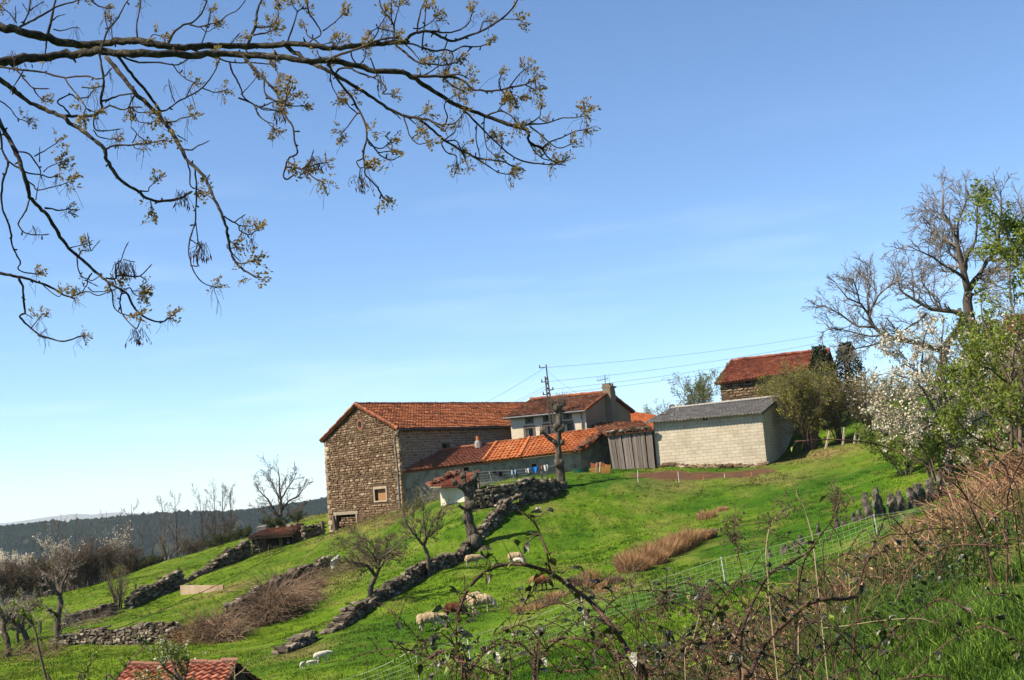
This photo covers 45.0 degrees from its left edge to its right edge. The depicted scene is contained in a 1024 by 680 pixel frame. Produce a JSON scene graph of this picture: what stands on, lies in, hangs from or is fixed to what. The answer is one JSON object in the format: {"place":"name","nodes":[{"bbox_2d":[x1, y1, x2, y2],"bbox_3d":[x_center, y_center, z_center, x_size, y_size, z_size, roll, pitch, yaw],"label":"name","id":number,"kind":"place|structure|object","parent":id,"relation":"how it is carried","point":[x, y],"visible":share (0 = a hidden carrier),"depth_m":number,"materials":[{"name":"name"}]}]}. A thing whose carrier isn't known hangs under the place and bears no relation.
{"place":"outdoors","nodes":[
{"label":"outdoors","id":0,"kind":"place"},
{"bbox_2d":[0,511,191,525],"bbox_3d":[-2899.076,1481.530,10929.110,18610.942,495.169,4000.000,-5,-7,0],"label":"distant mountains","id":1,"kind":"structure","parent":0,"point":[73,516],"depth_m":11247.44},
{"bbox_2d":[0,498,327,568],"bbox_3d":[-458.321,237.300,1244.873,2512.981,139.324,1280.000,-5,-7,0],"label":"forest hill","id":2,"kind":"structure","parent":0,"point":[157,545],"depth_m":1260.58,"materials":[{"name":"plant"}]},
{"bbox_2d":[0,496,327,604],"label":"conifer forest","id":3,"kind":"object","parent":2,"relation":"on","point":[16,534],"visible":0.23,"depth_m":1279.77,"materials":[{"name":"green plant"}]},
{"bbox_2d":[0,379,1023,679],"bbox_3d":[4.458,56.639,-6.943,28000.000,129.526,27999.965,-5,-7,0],"label":"ground","id":4,"kind":"structure","parent":0,"point":[514,522],"depth_m":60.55,"materials":[{"name":"green plant"}]},
{"bbox_2d":[0,558,26,604],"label":"hedge bush","id":5,"kind":"object","parent":4,"relation":"on","point":[5,581],"visible":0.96,"depth_m":86.78,"materials":[{"name":"brown plant"}]},
{"bbox_2d":[0,585,32,656],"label":"bare tree","id":6,"kind":"object","parent":4,"relation":"on","point":[3,623],"visible":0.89,"depth_m":55.24,"materials":[{"name":"grey plant"}]},
{"bbox_2d":[0,548,37,601],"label":"blossom tree","id":7,"kind":"object","parent":4,"relation":"on","point":[25,558],"visible":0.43,"depth_m":88.96,"materials":[{"name":"white plant"}]},
{"bbox_2d":[0,586,45,642],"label":"bare tree","id":8,"kind":"object","parent":4,"relation":"on","point":[29,626],"visible":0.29,"depth_m":60.23,"materials":[{"name":"grey plant"}]},
{"bbox_2d":[0,588,50,650],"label":"bare tree","id":9,"kind":"object","parent":4,"relation":"on","point":[20,626],"visible":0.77,"depth_m":56.07,"materials":[{"name":"grey plant"}]},
{"bbox_2d":[7,558,44,599],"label":"hedge bush","id":10,"kind":"object","parent":4,"relation":"on","point":[32,573],"visible":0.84,"depth_m":87.78,"materials":[{"name":"brown plant"}]},
{"bbox_2d":[10,599,50,679],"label":"young shoot","id":11,"kind":"object","parent":4,"relation":"on","point":[27,616],"visible":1,"depth_m":8.83,"materials":[{"name":"brown plant"}]},
{"bbox_2d":[0,631,72,661],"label":"scrub patch","id":12,"kind":"object","parent":4,"relation":"on","point":[34,649],"visible":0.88,"depth_m":54.22,"materials":[{"name":"green plant"}]},
{"bbox_2d":[28,552,66,594],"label":"hedge bush","id":13,"kind":"object","parent":4,"relation":"on","point":[48,565],"visible":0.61,"depth_m":88.92,"materials":[{"name":"brown plant"}]},
{"bbox_2d":[32,523,88,591],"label":"blossom tree","id":14,"kind":"object","parent":4,"relation":"on","point":[53,553],"visible":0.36,"depth_m":95.83,"materials":[{"name":"white plant"}]},
{"bbox_2d":[36,547,109,637],"bbox_3d":[-21.012,12.110,58.230,2.546,4.661,3.954,2,-9,-42],"label":"leaning tree","id":15,"kind":"object","parent":4,"relation":"on","point":[58,630],"visible":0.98,"depth_m":57.95,"materials":[{"name":"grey plant"}]},
{"bbox_2d":[54,538,93,590],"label":"hedge bush","id":16,"kind":"object","parent":4,"relation":"on","point":[78,570],"visible":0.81,"depth_m":90.82,"materials":[{"name":"brown plant"}]},
{"bbox_2d":[44,603,130,631],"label":"scrub patch","id":17,"kind":"object","parent":4,"relation":"on","point":[89,617],"visible":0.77,"depth_m":66.21,"materials":[{"name":"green plant"}]},
{"bbox_2d":[69,536,109,585],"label":"hedge bush","id":18,"kind":"object","parent":4,"relation":"on","point":[92,566],"visible":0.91,"depth_m":91.71,"materials":[{"name":"brown plant"}]},
{"bbox_2d":[61,603,118,625],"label":"dry stone wall","id":19,"kind":"structure","parent":4,"relation":"on","point":[113,606],"depth_m":68.18,"materials":[{"name":"stone"}]},
{"bbox_2d":[93,540,124,580],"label":"hedge bush","id":20,"kind":"object","parent":4,"relation":"on","point":[108,559],"visible":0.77,"depth_m":92.71,"materials":[{"name":"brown plant"}]},
{"bbox_2d":[96,519,132,578],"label":"blossom tree","id":21,"kind":"object","parent":4,"relation":"on","point":[119,540],"visible":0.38,"depth_m":102.99,"materials":[{"name":"white plant"}]},
{"bbox_2d":[50,620,185,646],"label":"retaining wall","id":22,"kind":"structure","parent":4,"relation":"on","point":[128,635],"depth_m":54.56,"materials":[{"name":"stone"}]},
{"bbox_2d":[99,561,138,609],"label":"leafless shrub","id":23,"kind":"object","parent":4,"relation":"on","point":[119,595],"visible":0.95,"depth_m":70.35,"materials":[{"name":"brown plant"}]},
{"bbox_2d":[105,633,149,679],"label":"young shoot","id":24,"kind":"object","parent":4,"relation":"on","point":[125,665],"visible":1,"depth_m":10.18,"materials":[{"name":"green plant"}]},
{"bbox_2d":[115,545,143,573],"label":"hedge bush","id":25,"kind":"object","parent":4,"relation":"on","point":[128,561],"visible":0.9,"depth_m":95.04,"materials":[{"name":"brown plant"}]},
{"bbox_2d":[123,570,184,608],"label":"dry stone wall","id":26,"kind":"structure","parent":4,"relation":"on","point":[168,583],"depth_m":72.38,"materials":[{"name":"grey stone"}]},
{"bbox_2d":[154,495,177,559],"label":"poplar tree","id":27,"kind":"object","parent":4,"relation":"on","point":[162,538],"visible":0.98,"depth_m":110.92,"materials":[{"name":"brown plant"}]},
{"bbox_2d":[132,635,205,679],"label":"budding bush","id":28,"kind":"object","parent":4,"relation":"on","point":[175,651],"visible":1,"depth_m":28.97,"materials":[{"name":"green plant"}]},
{"bbox_2d":[168,490,191,557],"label":"poplar tree","id":29,"kind":"object","parent":4,"relation":"on","point":[178,551],"visible":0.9,"depth_m":110.95,"materials":[{"name":"brown plant"}]},
{"bbox_2d":[145,599,231,648],"bbox_3d":[-13.273,11.912,51.629,4.293,2.189,4.359,-5,-7,0],"label":"dry bramble","id":30,"kind":"object","parent":4,"relation":"on","point":[178,638],"visible":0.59,"depth_m":51.19,"materials":[{"name":"plant"}]},
{"bbox_2d":[173,537,204,555],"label":"hedge bush","id":31,"kind":"object","parent":4,"relation":"on","point":[192,548],"visible":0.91,"depth_m":102.63,"materials":[{"name":"green plant"}]},
{"bbox_2d":[117,658,261,679],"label":"foreground hut","id":32,"kind":"object","parent":4,"relation":"on","point":[204,669],"visible":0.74,"depth_m":32.56,"materials":[{"name":"tile"}]},
{"bbox_2d":[180,585,223,594],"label":"plastered wall","id":33,"kind":"structure","parent":4,"relation":"on","point":[189,589],"depth_m":70.67,"materials":[{"name":"paint"}]},
{"bbox_2d":[192,481,212,550],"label":"bare tree","id":34,"kind":"object","parent":4,"relation":"on","point":[202,534],"visible":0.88,"depth_m":112.03,"materials":[{"name":"brown plant"}]},
{"bbox_2d":[201,479,222,546],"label":"bare tree","id":35,"kind":"object","parent":4,"relation":"on","point":[213,520],"visible":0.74,"depth_m":112.03,"materials":[{"name":"grey plant"}]},
{"bbox_2d":[164,592,264,644],"bbox_3d":[-12.456,11.848,52.007,4.339,2.503,4.725,-5,-7,0],"label":"bramble clump","id":36,"kind":"object","parent":4,"relation":"on","point":[237,628],"visible":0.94,"depth_m":51.31,"materials":[{"name":"brown plant"}]},
{"bbox_2d":[209,530,240,545],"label":"hedge bush","id":37,"kind":"object","parent":4,"relation":"on","point":[221,539],"visible":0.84,"depth_m":99.71,"materials":[{"name":"green plant"}]},
{"bbox_2d":[205,539,252,571],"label":"dry stone wall","id":38,"kind":"structure","parent":4,"relation":"on","point":[242,550],"depth_m":80.34,"materials":[{"name":"stone"}]},
{"bbox_2d":[221,482,241,535],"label":"bare tree","id":39,"kind":"object","parent":4,"relation":"on","point":[229,525],"visible":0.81,"depth_m":112.10,"materials":[{"name":"brown plant"}]},
{"bbox_2d":[226,524,253,540],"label":"hedge bush","id":40,"kind":"object","parent":4,"relation":"on","point":[245,532],"visible":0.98,"depth_m":98.82,"materials":[{"name":"green plant"}]},
{"bbox_2d":[258,515,289,527],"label":"hedge bush","id":41,"kind":"object","parent":4,"relation":"on","point":[270,523],"visible":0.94,"depth_m":98.91,"materials":[{"name":"green plant"}]},
{"bbox_2d":[248,523,303,553],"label":"field shed","id":42,"kind":"structure","parent":4,"relation":"on","point":[275,537],"depth_m":83.06,"materials":[{"name":"tile"}]},
{"bbox_2d":[220,539,333,628],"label":"bramble bank","id":43,"kind":"structure","parent":4,"relation":"on","point":[277,604],"depth_m":54.69,"materials":[{"name":"brown plant"}]},
{"bbox_2d":[223,555,330,619],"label":"dry stone wall","id":44,"kind":"structure","parent":4,"relation":"on","point":[303,569],"depth_m":63.34,"materials":[{"name":"grey stone"}]},
{"bbox_2d":[249,455,313,519],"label":"round bare tree","id":45,"kind":"object","parent":4,"relation":"on","point":[281,506],"visible":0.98,"depth_m":107.09,"materials":[{"name":"grey plant"}]},
{"bbox_2d":[271,629,317,654],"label":"dry stone wall","id":46,"kind":"structure","parent":4,"relation":"on","point":[305,637],"depth_m":43.19,"materials":[{"name":"stone"}]},
{"bbox_2d":[0,0,601,355],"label":"ash tree","id":47,"kind":"object","parent":4,"relation":"on","point":[90,48],"visible":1,"depth_m":7.38,"materials":[{"name":"brown plant"}]},
{"bbox_2d":[300,522,325,540],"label":"dry stone wall","id":48,"kind":"structure","parent":4,"relation":"on","point":[314,530],"depth_m":84.56,"materials":[{"name":"stone"}]},
{"bbox_2d":[301,551,375,580],"bbox_3d":[-8.730,11.708,64.413,3.979,1.684,5.744,1,-9,-39],"label":"bramble clump","id":49,"kind":"object","parent":4,"relation":"on","point":[342,567],"visible":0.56,"depth_m":63.86,"materials":[{"name":"green plant"}]},
{"bbox_2d":[319,596,381,634],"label":"dry stone wall","id":50,"kind":"structure","parent":4,"relation":"on","point":[338,622],"depth_m":46.82,"materials":[{"name":"grey stone"}]},
{"bbox_2d":[321,525,412,597],"bbox_3d":[-5.983,9.094,49.388,3.376,3.490,3.709,-1,-8,-29],"label":"fruit tree","id":51,"kind":"object","parent":4,"relation":"on","point":[376,560],"visible":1,"depth_m":49.10,"materials":[{"name":"grey plant"}]},
{"bbox_2d":[343,503,424,533],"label":"scrub patch","id":52,"kind":"object","parent":4,"relation":"on","point":[388,513],"visible":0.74,"depth_m":75.32,"materials":[{"name":"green plant"}]},
{"bbox_2d":[319,402,524,531],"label":"stone barn","id":53,"kind":"structure","parent":4,"relation":"on","point":[372,450],"depth_m":81.66,"materials":[{"name":"stone"}]},
{"bbox_2d":[373,536,471,601],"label":"dry stone wall","id":54,"kind":"structure","parent":4,"relation":"on","point":[410,577],"depth_m":53.60,"materials":[{"name":"grey stone"}]},
{"bbox_2d":[397,487,455,576],"bbox_3d":[-3.748,8.464,54.356,2.755,4.304,2.551,-5,-7,0],"label":"fruit tree","id":55,"kind":"object","parent":4,"relation":"on","point":[424,525],"visible":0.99,"depth_m":54.30,"materials":[{"name":"grey plant"}]},
{"bbox_2d":[416,611,443,631],"bbox_3d":[-2.726,9.367,41.210,0.929,0.610,0.369,-7,-7,-6],"label":"sheep","id":56,"kind":"object","parent":4,"relation":"on","point":[426,617],"visible":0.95,"depth_m":41.10},
{"bbox_2d":[425,469,480,505],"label":"whitewashed hut","id":57,"kind":"object","parent":4,"relation":"on","point":[446,486],"visible":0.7,"depth_m":70.76,"materials":[{"name":"white paint"}]},
{"bbox_2d":[452,469,483,550],"bbox_3d":[-2.182,8.483,61.376,1.378,4.226,1.072,-5,-7,0],"label":"pollard tree","id":58,"kind":"object","parent":4,"relation":"on","point":[473,536],"visible":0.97,"depth_m":61.22,"materials":[{"name":"grey plant"}]},
{"bbox_2d":[470,593,497,612],"bbox_3d":[-1.023,9.391,44.203,0.994,0.653,0.395,-6,-7,4],"label":"sheep","id":59,"kind":"object","parent":4,"relation":"on","point":[485,598],"visible":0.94,"depth_m":44.09},
{"bbox_2d":[477,491,531,540],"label":"dry stone wall","id":60,"kind":"structure","parent":4,"relation":"on","point":[505,507],"depth_m":63.80,"materials":[{"name":"stone"}]},
{"bbox_2d":[401,425,611,507],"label":"lean to outbuilding","id":61,"kind":"structure","parent":4,"relation":"on","point":[589,446],"depth_m":79.52,"materials":[{"name":"brown ceramic"}]},
{"bbox_2d":[473,477,564,511],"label":"terrace wall","id":62,"kind":"structure","parent":4,"relation":"on","point":[539,490],"depth_m":66.78,"materials":[{"name":"stone"}]},
{"bbox_2d":[539,364,555,433],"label":"utility pole","id":63,"kind":"object","parent":4,"relation":"on","point":[548,402],"visible":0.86,"depth_m":82.95,"materials":[{"name":"metal"}]},
{"bbox_2d":[536,391,571,488],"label":"pollard tree","id":64,"kind":"object","parent":4,"relation":"on","point":[558,404],"visible":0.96,"depth_m":71.64,"materials":[{"name":"brown plant"}]},
{"bbox_2d":[432,499,698,679],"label":"bramble bush","id":65,"kind":"object","parent":4,"relation":"on","point":[579,594],"visible":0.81,"depth_m":4.13,"materials":[{"name":"brown plant"}]},
{"bbox_2d":[503,383,634,459],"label":"farmhouse","id":66,"kind":"object","parent":4,"relation":"on","point":[586,410],"visible":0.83,"depth_m":84.45,"materials":[{"name":"white paint"}]},
{"bbox_2d":[338,570,859,679],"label":"bramble bush","id":67,"kind":"object","parent":4,"relation":"on","point":[418,667],"visible":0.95,"depth_m":4.01,"materials":[{"name":"brown plant"}]},
{"bbox_2d":[592,420,656,468],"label":"plank shed","id":68,"kind":"structure","parent":4,"relation":"on","point":[631,444],"depth_m":77.51,"materials":[{"name":"wood"}]},
{"bbox_2d":[616,561,645,678],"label":"dry stalk","id":69,"kind":"object","parent":4,"relation":"on","point":[631,585],"visible":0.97,"depth_m":4.31,"materials":[{"name":"plant"}]},
{"bbox_2d":[342,504,937,679],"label":"sheep netting","id":70,"kind":"object","parent":4,"relation":"on","point":[917,511],"visible":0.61,"depth_m":37.41,"materials":[{"name":"grey metal"}]},
{"bbox_2d":[630,411,656,428],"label":"outbuilding","id":71,"kind":"structure","parent":4,"relation":"on","point":[641,416],"depth_m":92.84,"materials":[{"name":"tile"}]},
{"bbox_2d":[609,523,712,573],"bbox_3d":[6.170,8.637,51.843,2.791,1.717,7.969,-9,-8,33],"label":"rush clump","id":72,"kind":"object","parent":4,"relation":"on","point":[663,550],"visible":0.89,"depth_m":51.01,"materials":[{"name":"beige plant"}]},
{"bbox_2d":[642,578,687,653],"bbox_3d":[0.604,1.608,4.434,0.182,1.491,0.152,-5,-7,0],"label":"dry stalk","id":73,"kind":"object","parent":4,"relation":"on","point":[661,599],"visible":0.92,"depth_m":4.50,"materials":[{"name":"plant"}]},
{"bbox_2d":[662,368,725,404],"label":"young tree","id":74,"kind":"object","parent":4,"relation":"on","point":[700,389],"visible":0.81,"depth_m":92.91,"materials":[{"name":"green plant"}]},
{"bbox_2d":[684,576,716,679],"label":"dry stalk","id":75,"kind":"object","parent":4,"relation":"on","point":[701,608],"visible":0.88,"depth_m":4.70,"materials":[{"name":"plant"}]},
{"bbox_2d":[694,505,728,519],"bbox_3d":[10.390,8.892,63.612,2.544,0.670,1.409,1,-9,-36],"label":"rush tuft","id":76,"kind":"object","parent":4,"relation":"on","point":[702,515],"visible":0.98,"depth_m":63.16,"materials":[{"name":"plant"}]},
{"bbox_2d":[644,396,800,467],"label":"block shed","id":77,"kind":"structure","parent":4,"relation":"on","point":[743,433],"depth_m":76.32,"materials":[{"name":"concrete"}]},
{"bbox_2d":[717,502,763,679],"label":"dry stalk","id":78,"kind":"object","parent":4,"relation":"on","point":[734,540],"visible":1,"depth_m":4.52,"materials":[{"name":"plant"}]},
{"bbox_2d":[494,495,1023,679],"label":"bramble bush","id":79,"kind":"object","parent":4,"relation":"on","point":[658,653],"visible":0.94,"depth_m":5.19,"materials":[{"name":"brown plant"}]},
{"bbox_2d":[714,348,837,400],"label":"stone house","id":80,"kind":"structure","parent":4,"relation":"on","point":[738,383],"depth_m":97.96,"materials":[{"name":"red tile"}]},
{"bbox_2d":[754,491,797,679],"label":"dry stalk","id":81,"kind":"object","parent":4,"relation":"on","point":[775,519],"visible":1,"depth_m":4.63,"materials":[{"name":"plant"}]},
{"bbox_2d":[754,363,819,397],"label":"willow bush","id":82,"kind":"object","parent":4,"relation":"on","point":[766,390],"visible":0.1,"depth_m":86.63,"materials":[{"name":"green plant"}]},
{"bbox_2d":[569,461,1023,679],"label":"bank grass","id":83,"kind":"structure","parent":4,"relation":"on","point":[984,653],"depth_m":6.96,"materials":[{"name":"green plant"}]},
{"bbox_2d":[756,354,852,450],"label":"willow bush","id":84,"kind":"object","parent":4,"relation":"on","point":[810,420],"visible":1,"depth_m":77.57,"materials":[{"name":"green plant"}]},
{"bbox_2d":[783,480,827,679],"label":"dry stalk","id":85,"kind":"object","parent":4,"relation":"on","point":[811,531],"visible":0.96,"depth_m":5.91,"materials":[{"name":"plant"}]},
{"bbox_2d":[603,429,1023,679],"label":"dead bracken","id":86,"kind":"object","parent":4,"relation":"on","point":[1011,465],"visible":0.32,"depth_m":10.33,"materials":[{"name":"beige plant"}]},
{"bbox_2d":[807,344,837,390],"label":"ivy trunk","id":87,"kind":"object","parent":4,"relation":"on","point":[816,353],"visible":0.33,"depth_m":87.97,"materials":[{"name":"green plant"}]},
{"bbox_2d":[811,373,863,442],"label":"thicket","id":88,"kind":"object","parent":4,"relation":"on","point":[835,422],"visible":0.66,"depth_m":78.41,"materials":[{"name":"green plant"}]},
{"bbox_2d":[819,477,855,679],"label":"dry stalk","id":89,"kind":"object","parent":4,"relation":"on","point":[836,496],"visible":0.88,"depth_m":5.13,"materials":[{"name":"plant"}]},
{"bbox_2d":[658,474,1023,679],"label":"bank weeds","id":90,"kind":"object","parent":4,"relation":"on","point":[934,588],"visible":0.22,"depth_m":8.42,"materials":[{"name":"brown plant"}]},
{"bbox_2d":[832,341,865,404],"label":"ivy trunk","id":91,"kind":"object","parent":4,"relation":"on","point":[851,367],"visible":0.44,"depth_m":88.80,"materials":[{"name":"green plant"}]},
{"bbox_2d":[836,363,888,436],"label":"thicket","id":92,"kind":"object","parent":4,"relation":"on","point":[863,417],"visible":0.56,"depth_m":77.26,"materials":[{"name":"green plant"}]},
{"bbox_2d":[861,492,873,518],"bbox_3d":[14.826,7.101,51.376,0.493,1.567,0.247,-5,-7,0],"label":"standing stone","id":93,"kind":"object","parent":4,"relation":"on","point":[867,507],"visible":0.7,"depth_m":51.34,"materials":[{"name":"stone"}]},
{"bbox_2d":[871,486,883,516],"bbox_3d":[15.287,6.897,51.657,0.474,1.573,0.262,-5,-7,0],"label":"standing stone","id":94,"kind":"object","parent":4,"relation":"on","point":[877,505],"visible":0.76,"depth_m":51.61,"materials":[{"name":"stone"}]},
{"bbox_2d":[800,245,963,414],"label":"spreading tree","id":95,"kind":"object","parent":4,"relation":"on","point":[936,308],"visible":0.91,"depth_m":70.50,"materials":[{"name":"grey plant"}]},
{"bbox_2d":[742,438,1023,607],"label":"bramble bush","id":96,"kind":"object","parent":4,"relation":"on","point":[994,518],"visible":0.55,"depth_m":7.45,"materials":[{"name":"brown plant"}]},
{"bbox_2d":[850,421,930,475],"bbox_3d":[18.491,5.086,59.417,4.218,3.182,4.199,-5,-7,0],"label":"hawthorn bush","id":97,"kind":"object","parent":4,"relation":"on","point":[889,455],"visible":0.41,"depth_m":59.78,"materials":[{"name":"green plant"}]},
{"bbox_2d":[862,367,924,426],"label":"thicket","id":98,"kind":"object","parent":4,"relation":"on","point":[878,394],"visible":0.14,"depth_m":73.55,"materials":[{"name":"white plant"}]},
{"bbox_2d":[859,308,1016,504],"bbox_3d":[14.677,2.509,41.888,5.735,7.573,3.654,-5,-7,0],"label":"plum tree","id":99,"kind":"object","parent":4,"relation":"on","point":[912,394],"visible":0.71,"depth_m":42.01,"materials":[{"name":"grey plant"}]},
{"bbox_2d":[875,375,1017,481],"bbox_3d":[19.637,3.913,56.315,7.381,5.286,7.613,-5,-7,0],"label":"hawthorn bush","id":100,"kind":"object","parent":4,"relation":"on","point":[932,449],"visible":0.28,"depth_m":55.21,"materials":[{"name":"green plant"}]},
{"bbox_2d":[879,165,1023,432],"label":"walnut tree","id":101,"kind":"object","parent":4,"relation":"on","point":[960,260],"visible":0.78,"depth_m":64.68,"materials":[{"name":"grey plant"}]},
{"bbox_2d":[897,306,1023,445],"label":"thicket","id":102,"kind":"object","parent":4,"relation":"on","point":[955,349],"visible":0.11,"depth_m":60.04,"materials":[{"name":"green plant"}]},
{"bbox_2d":[927,178,1023,469],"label":"leafy shrub","id":103,"kind":"object","parent":4,"relation":"on","point":[1005,407],"visible":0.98,"depth_m":14.96,"materials":[{"name":"green plant"}]},
{"bbox_2d":[964,277,1023,451],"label":"thicket","id":104,"kind":"object","parent":4,"relation":"on","point":[1018,355],"visible":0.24,"depth_m":51.73,"materials":[{"name":"green plant"}]},
{"bbox_2d":[0,0,1023,522],"label":"sky","id":105,"kind":"structure","parent":0,"point":[742,151],"materials":[{"name":"blue"}]},
{"bbox_2d":[602,473,1023,679],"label":"dry grass","id":106,"kind":"structure","parent":0,"point":[894,568],"depth_m":8.66,"materials":[{"name":"green plant"}]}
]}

